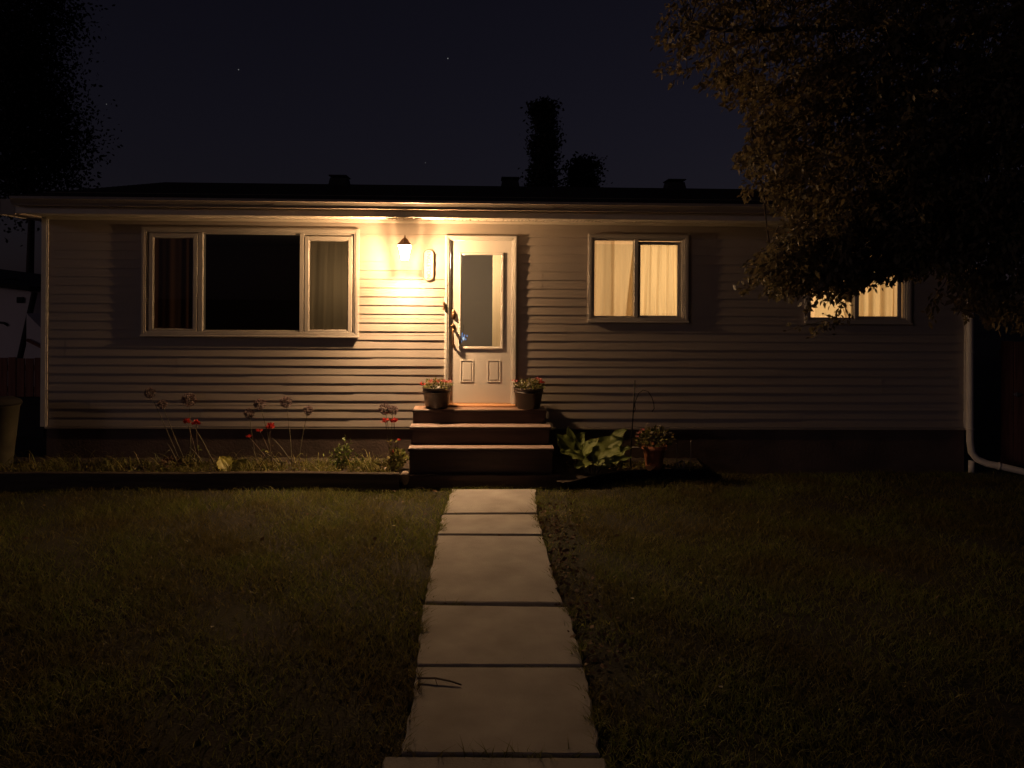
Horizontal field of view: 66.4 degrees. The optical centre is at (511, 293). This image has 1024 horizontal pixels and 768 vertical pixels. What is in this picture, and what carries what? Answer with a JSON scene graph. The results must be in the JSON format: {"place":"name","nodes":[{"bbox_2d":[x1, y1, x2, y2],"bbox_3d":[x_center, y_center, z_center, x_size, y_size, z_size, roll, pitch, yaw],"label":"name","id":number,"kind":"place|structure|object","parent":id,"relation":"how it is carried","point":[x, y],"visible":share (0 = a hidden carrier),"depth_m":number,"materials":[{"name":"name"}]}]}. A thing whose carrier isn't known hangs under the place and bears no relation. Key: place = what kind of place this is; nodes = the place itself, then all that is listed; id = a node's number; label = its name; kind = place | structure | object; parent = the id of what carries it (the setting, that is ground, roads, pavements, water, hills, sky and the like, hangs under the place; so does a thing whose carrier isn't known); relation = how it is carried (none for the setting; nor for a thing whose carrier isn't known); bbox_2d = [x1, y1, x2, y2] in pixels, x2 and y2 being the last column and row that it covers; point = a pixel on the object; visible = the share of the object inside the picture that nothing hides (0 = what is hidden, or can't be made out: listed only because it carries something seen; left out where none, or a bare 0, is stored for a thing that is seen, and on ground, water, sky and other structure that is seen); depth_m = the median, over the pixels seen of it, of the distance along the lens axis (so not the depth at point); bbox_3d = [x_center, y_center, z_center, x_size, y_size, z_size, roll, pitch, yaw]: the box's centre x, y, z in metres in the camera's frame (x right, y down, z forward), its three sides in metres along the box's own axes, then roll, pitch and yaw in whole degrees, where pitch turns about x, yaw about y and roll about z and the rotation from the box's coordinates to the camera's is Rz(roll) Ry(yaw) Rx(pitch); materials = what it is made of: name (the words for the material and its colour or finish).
{"place":"outdoors","nodes":[
{"label":"outdoors","id":0,"kind":"place"},
{"bbox_2d":[0,269,40,394],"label":"neighbour house","id":1,"kind":"structure","parent":0,"point":[20,295],"depth_m":15.84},
{"bbox_2d":[0,457,408,474],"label":"bed soil","id":2,"kind":"structure","parent":0,"point":[404,468],"depth_m":9.28,"materials":[{"name":"brown soil"}]},
{"bbox_2d":[0,396,22,467],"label":"garbage bin","id":3,"kind":"object","parent":2,"relation":"on","point":[9,411],"visible":0.93,"depth_m":8.97,"materials":[{"name":"plastic"}]},
{"bbox_2d":[144,387,179,459],"bbox_3d":[-4.108,1.572,9.231,0.468,0.931,0.141,0,0,-2],"label":"allium","id":4,"kind":"object","parent":2,"relation":"on","point":[148,396],"visible":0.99,"depth_m":9.21,"materials":[{"name":"purple plant"}]},
{"bbox_2d":[158,455,181,469],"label":"bushy plant","id":5,"kind":"object","parent":2,"relation":"on","point":[165,461],"visible":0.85,"depth_m":8.96,"materials":[{"name":"green plant"}]},
{"bbox_2d":[157,399,185,461],"bbox_3d":[-4.003,1.644,9.235,0.378,0.789,0.120,0,0,-2],"label":"allium","id":6,"kind":"object","parent":2,"relation":"on","point":[162,404],"visible":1,"depth_m":9.21,"materials":[{"name":"purple plant"}]},
{"bbox_2d":[160,418,213,464],"bbox_3d":[-3.733,1.735,9.049,0.602,0.610,0.144,0,0,-2],"label":"red flower","id":7,"kind":"object","parent":2,"relation":"on","point":[196,421],"visible":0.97,"depth_m":9.02,"materials":[{"name":"plant"}]},
{"bbox_2d":[181,392,196,462],"bbox_3d":[-3.755,1.594,9.092,0.178,0.890,0.177,0,0,-2],"label":"allium","id":8,"kind":"object","parent":2,"relation":"on","point":[184,398],"visible":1,"depth_m":9.07,"materials":[{"name":"purple plant"}]},
{"bbox_2d":[216,455,246,470],"bbox_3d":[-3.190,1.958,8.916,0.330,0.196,0.165,0,0,-2],"label":"broad leaf plant","id":9,"kind":"object","parent":2,"relation":"on","point":[221,462],"visible":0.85,"depth_m":8.94,"materials":[{"name":"green plant"}]},
{"bbox_2d":[244,408,255,459],"bbox_3d":[-3.070,1.692,9.153,0.131,0.706,0.163,0,0,-43],"label":"allium","id":10,"kind":"object","parent":2,"relation":"on","point":[252,413],"visible":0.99,"depth_m":9.15,"materials":[{"name":"purple plant"}]},
{"bbox_2d":[253,398,270,458],"bbox_3d":[-2.949,1.638,9.198,0.218,0.813,0.151,0,0,37],"label":"allium","id":11,"kind":"object","parent":2,"relation":"on","point":[259,402],"visible":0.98,"depth_m":9.21,"materials":[{"name":"purple plant"}]},
{"bbox_2d":[246,422,290,466],"bbox_3d":[-2.816,1.768,9.054,0.544,0.561,0.135,0,0,-2],"label":"red flower","id":12,"kind":"object","parent":2,"relation":"on","point":[270,425],"visible":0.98,"depth_m":9.05,"materials":[{"name":"plant"}]},
{"bbox_2d":[280,396,291,465],"bbox_3d":[-2.664,1.628,9.229,0.162,0.838,0.149,0,0,-2],"label":"allium","id":13,"kind":"object","parent":2,"relation":"on","point":[283,400],"visible":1,"depth_m":9.21,"materials":[{"name":"purple plant"}]},
{"bbox_2d":[299,405,313,459],"bbox_3d":[-2.441,1.689,9.324,0.131,0.719,0.159,0,0,38],"label":"allium","id":14,"kind":"object","parent":2,"relation":"on","point":[309,408],"visible":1,"depth_m":9.32,"materials":[{"name":"purple plant"}]},
{"bbox_2d":[323,434,364,468],"bbox_3d":[-1.952,1.840,9.087,0.484,0.432,0.252,0,0,-2],"label":"bushy plant","id":15,"kind":"object","parent":2,"relation":"on","point":[338,456],"visible":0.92,"depth_m":9.06,"materials":[{"name":"green plant"}]},
{"bbox_2d":[378,403,390,443],"bbox_3d":[-1.493,1.667,9.164,0.150,0.776,0.146,0,0,-2],"label":"allium","id":16,"kind":"object","parent":2,"relation":"on","point":[386,406],"visible":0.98,"depth_m":9.15,"materials":[{"name":"purple plant"}]},
{"bbox_2d":[382,417,400,468],"bbox_3d":[-1.404,1.743,9.054,0.237,0.628,0.122,0,0,-2],"label":"red flower","id":17,"kind":"object","parent":2,"relation":"on","point":[386,420],"visible":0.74,"depth_m":9.06,"materials":[{"name":"plant"}]},
{"bbox_2d":[389,405,397,443],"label":"allium","id":18,"kind":"object","parent":2,"relation":"on","point":[395,409],"visible":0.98,"depth_m":9.20,"materials":[{"name":"purple plant"}]},
{"bbox_2d":[387,447,408,468],"bbox_3d":[-1.307,1.916,9.001,0.288,0.301,0.241,0,0,-2],"label":"bushy plant","id":19,"kind":"object","parent":2,"relation":"on","point":[401,454],"visible":1,"depth_m":8.97,"materials":[{"name":"green plant"}]},
{"bbox_2d":[399,471,409,484],"bbox_3d":[-1.211,2.091,8.850,0.124,0.170,0.104,0,0,-2],"label":"stone","id":20,"kind":"object","parent":2,"relation":"on","point":[404,478],"visible":1,"depth_m":8.81,"materials":[{"name":"grey stone"}]},
{"bbox_2d":[382,489,606,767],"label":"path","id":21,"kind":"structure","parent":0,"point":[489,701],"depth_m":4.70,"materials":[{"name":"concrete"}]},
{"bbox_2d":[417,677,461,685],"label":"twig","id":22,"kind":"object","parent":21,"relation":"on","point":[435,678],"visible":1,"depth_m":4.37,"materials":[{"name":"brown wood"}]},
{"bbox_2d":[0,301,1023,767],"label":"lawn","id":23,"kind":"structure","parent":0,"point":[986,393],"depth_m":5.22,"materials":[{"name":"green plant"}]},
{"bbox_2d":[0,357,44,436],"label":"wooden fence","id":24,"kind":"object","parent":23,"relation":"on","point":[27,390],"visible":0.68,"depth_m":11.83,"materials":[{"name":"brown wood"}]},
{"bbox_2d":[26,313,40,357],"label":"garden shed","id":25,"kind":"structure","parent":23,"relation":"on","point":[33,335],"depth_m":14.58,"materials":[{"name":"grey"}]},
{"bbox_2d":[0,0,122,272],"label":"background tree","id":26,"kind":"object","parent":23,"relation":"on","point":[26,76],"visible":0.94,"depth_m":20.67,"materials":[{"name":"green plant"}]},
{"bbox_2d":[0,471,398,492],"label":"bed edging","id":27,"kind":"object","parent":23,"relation":"on","point":[12,482],"visible":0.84,"depth_m":8.70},
{"bbox_2d":[401,406,560,487],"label":"porch steps","id":28,"kind":"structure","parent":23,"relation":"on","point":[467,466],"depth_m":8.94,"materials":[{"name":"brown wood"}]},
{"bbox_2d":[420,377,452,408],"bbox_3d":[-0.903,1.188,9.401,0.407,0.377,0.346,0,0,-2],"label":"flower pot","id":29,"kind":"object","parent":28,"relation":"on","point":[436,396],"visible":1,"depth_m":9.29,"materials":[{"name":"ceramic"}]},
{"bbox_2d":[512,377,544,409],"bbox_3d":[0.199,1.196,9.441,0.420,0.376,0.373,0,0,-2],"label":"flower pot","id":30,"kind":"object","parent":28,"relation":"on","point":[528,396],"visible":1,"depth_m":9.33,"materials":[{"name":"ceramic"}]},
{"bbox_2d":[0,175,1023,474],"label":"bungalow","id":31,"kind":"object","parent":23,"relation":"on","point":[724,373],"visible":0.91,"depth_m":9.66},
{"bbox_2d":[154,238,192,327],"bbox_3d":[-4.152,0.052,9.566,0.596,1.616,0.026,0,0,-3],"label":"curtain","id":32,"kind":"object","parent":31,"relation":"hanging from","point":[173,299],"visible":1,"depth_m":9.56,"materials":[{"name":"red fabric"}]},
{"bbox_2d":[139,227,359,337],"bbox_3d":[-3.190,-0.131,9.586,2.643,1.333,0.150,0,0,-2],"label":"window","id":33,"kind":"structure","parent":31,"relation":"in","point":[148,234],"depth_m":9.53,"materials":[{"name":"white plastic"}]},
{"bbox_2d":[307,235,351,329],"bbox_3d":[-2.299,0.066,9.626,0.636,1.616,0.029,0,0,-2],"label":"curtain","id":34,"kind":"object","parent":31,"relation":"hanging from","point":[328,280],"visible":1,"depth_m":9.63,"materials":[{"name":"beige fabric"}]},
{"bbox_2d":[397,235,411,260],"bbox_3d":[-1.280,-0.536,9.411,0.166,0.304,0.388,0,0,-2],"label":"wall lantern","id":35,"kind":"object","parent":31,"relation":"attached to","point":[404,244],"depth_m":9.30,"materials":[{"name":"white glass"}]},
{"bbox_2d":[423,249,433,280],"bbox_3d":[-1.024,-0.345,9.605,0.131,0.388,0.016,0,0,-2],"label":"name plaque","id":36,"kind":"object","parent":31,"relation":"attached to","point":[428,264],"visible":1,"depth_m":9.60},
{"bbox_2d":[461,325,467,342],"bbox_3d":[-0.599,0.504,9.746,0.097,0.224,0.044,0,0,-2],"label":"night light","id":37,"kind":"object","parent":31,"relation":"hanging from","point":[463,336],"visible":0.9,"depth_m":9.75,"materials":[{"name":"metal"}]},
{"bbox_2d":[450,240,511,402],"bbox_3d":[-0.385,0.352,9.633,0.753,1.998,0.111,0,0,-2],"label":"door","id":38,"kind":"structure","parent":31,"relation":"in","point":[478,374],"depth_m":9.65,"materials":[{"name":"white paint"}]},
{"bbox_2d":[492,255,501,345],"bbox_3d":[0.157,0.319,10.801,0.856,2.147,0.060,0,0,-2],"label":"inner door","id":39,"kind":"structure","parent":31,"relation":"in","point":[497,289],"depth_m":10.76,"materials":[{"name":"white wood"}]},
{"bbox_2d":[594,241,632,315],"bbox_3d":[1.222,0.092,10.017,0.655,1.616,0.124,0,0,-2],"label":"curtain","id":40,"kind":"object","parent":31,"relation":"hanging from","point":[613,282],"visible":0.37,"depth_m":9.99,"materials":[{"name":"beige fabric"}]},
{"bbox_2d":[587,234,688,322],"bbox_3d":[1.566,-0.182,9.741,1.268,1.099,0.150,0,0,-2],"label":"window","id":41,"kind":"structure","parent":31,"relation":"in","point":[682,241],"depth_m":9.69,"materials":[{"name":"white plastic"}]},
{"bbox_2d":[638,241,676,315],"bbox_3d":[1.792,0.096,10.021,0.745,1.616,0.109,0,0,-2],"label":"curtain","id":42,"kind":"object","parent":31,"relation":"hanging from","point":[658,286],"visible":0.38,"depth_m":10.03,"materials":[{"name":"beige fabric"}]},
{"bbox_2d":[811,293,844,316],"bbox_3d":[4.006,0.112,10.100,0.602,1.616,0.041,0,0,-2],"label":"curtain","id":43,"kind":"object","parent":31,"relation":"hanging from","point":[821,309],"visible":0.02,"depth_m":10.09,"materials":[{"name":"beige fabric"}]},
{"bbox_2d":[804,237,912,324],"bbox_3d":[4.330,-0.163,9.832,1.367,1.104,0.150,0,0,-2],"label":"window","id":44,"kind":"structure","parent":31,"relation":"in","point":[904,290],"depth_m":9.79,"materials":[{"name":"white plastic"}]},
{"bbox_2d":[845,255,893,316],"bbox_3d":[4.633,0.117,10.120,0.666,1.616,0.138,0,0,-2],"label":"curtain","id":45,"kind":"object","parent":31,"relation":"hanging from","point":[872,302],"visible":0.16,"depth_m":10.10,"materials":[{"name":"beige fabric"}]},
{"bbox_2d":[12,490,1017,728],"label":"leaf litter","id":46,"kind":"object","parent":23,"relation":"on","point":[566,550],"visible":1,"depth_m":5.88,"materials":[{"name":"brown plant"}]},
{"bbox_2d":[518,96,566,186],"bbox_3d":[1.080,-2.340,27.756,2.230,9.282,2.173,0,0,32],"label":"background tree","id":47,"kind":"object","parent":23,"relation":"on","point":[542,171],"visible":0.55,"depth_m":27.38,"materials":[{"name":"green plant"}]},
{"bbox_2d":[560,151,612,186],"bbox_3d":[2.584,-1.440,28.774,2.598,7.505,2.458,0,0,42],"label":"background tree","id":48,"kind":"object","parent":23,"relation":"on","point":[582,172],"visible":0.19,"depth_m":28.35,"materials":[{"name":"green plant"}]},
{"bbox_2d":[568,466,707,490],"bbox_3d":[1.536,2.191,9.172,1.995,0.221,0.231,0,0,-22],"label":"bed edging","id":49,"kind":"object","parent":23,"relation":"on","point":[613,477],"visible":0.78,"depth_m":9.22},
{"bbox_2d":[646,464,654,470],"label":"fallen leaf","id":50,"kind":"object","parent":49,"relation":"on","point":[649,468],"visible":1,"depth_m":9.20,"materials":[{"name":"brown plant"}]},
{"bbox_2d":[650,0,1023,341],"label":"leafy tree","id":51,"kind":"object","parent":23,"relation":"on","point":[833,254],"visible":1,"depth_m":6.28,"materials":[{"name":"leaves"},{"name":"bark"}]},
{"bbox_2d":[999,341,1023,465],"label":"wooden fence","id":52,"kind":"object","parent":23,"relation":"on","point":[1012,433],"visible":0.96,"depth_m":10.23,"materials":[{"name":"brown wood"}]},
{"bbox_2d":[0,0,1023,297],"label":"sky","id":53,"kind":"structure","parent":0,"point":[370,92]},
{"bbox_2d":[552,457,702,482],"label":"bed soil","id":54,"kind":"structure","parent":0,"point":[568,473],"depth_m":9.40,"materials":[{"name":"brown soil"}]},
{"bbox_2d":[0,449,702,471],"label":"ground cover","id":55,"kind":"object","parent":54,"relation":"on","point":[108,465],"visible":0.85,"depth_m":8.98,"materials":[{"name":"green plant"}]},
{"bbox_2d":[555,427,630,474],"bbox_3d":[0.938,1.855,9.110,0.874,0.574,0.473,0,0,-2],"label":"leaf plant","id":56,"kind":"object","parent":54,"relation":"on","point":[605,451],"visible":0.99,"depth_m":9.12,"materials":[{"name":"green plant"}]},
{"bbox_2d":[629,380,654,469],"bbox_3d":[1.549,1.610,9.316,0.298,1.143,0.045,0,0,1],"label":"plant hook","id":57,"kind":"object","parent":54,"relation":"on","point":[634,402],"visible":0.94,"depth_m":9.33,"materials":[{"name":"metal"}]},
{"bbox_2d":[633,423,675,469],"bbox_3d":[1.688,1.800,9.314,0.508,0.565,0.409,0,0,-2],"label":"potted plant","id":58,"kind":"object","parent":54,"relation":"on","point":[654,452],"visible":0.99,"depth_m":9.22,"materials":[{"name":"plant"}]}
]}

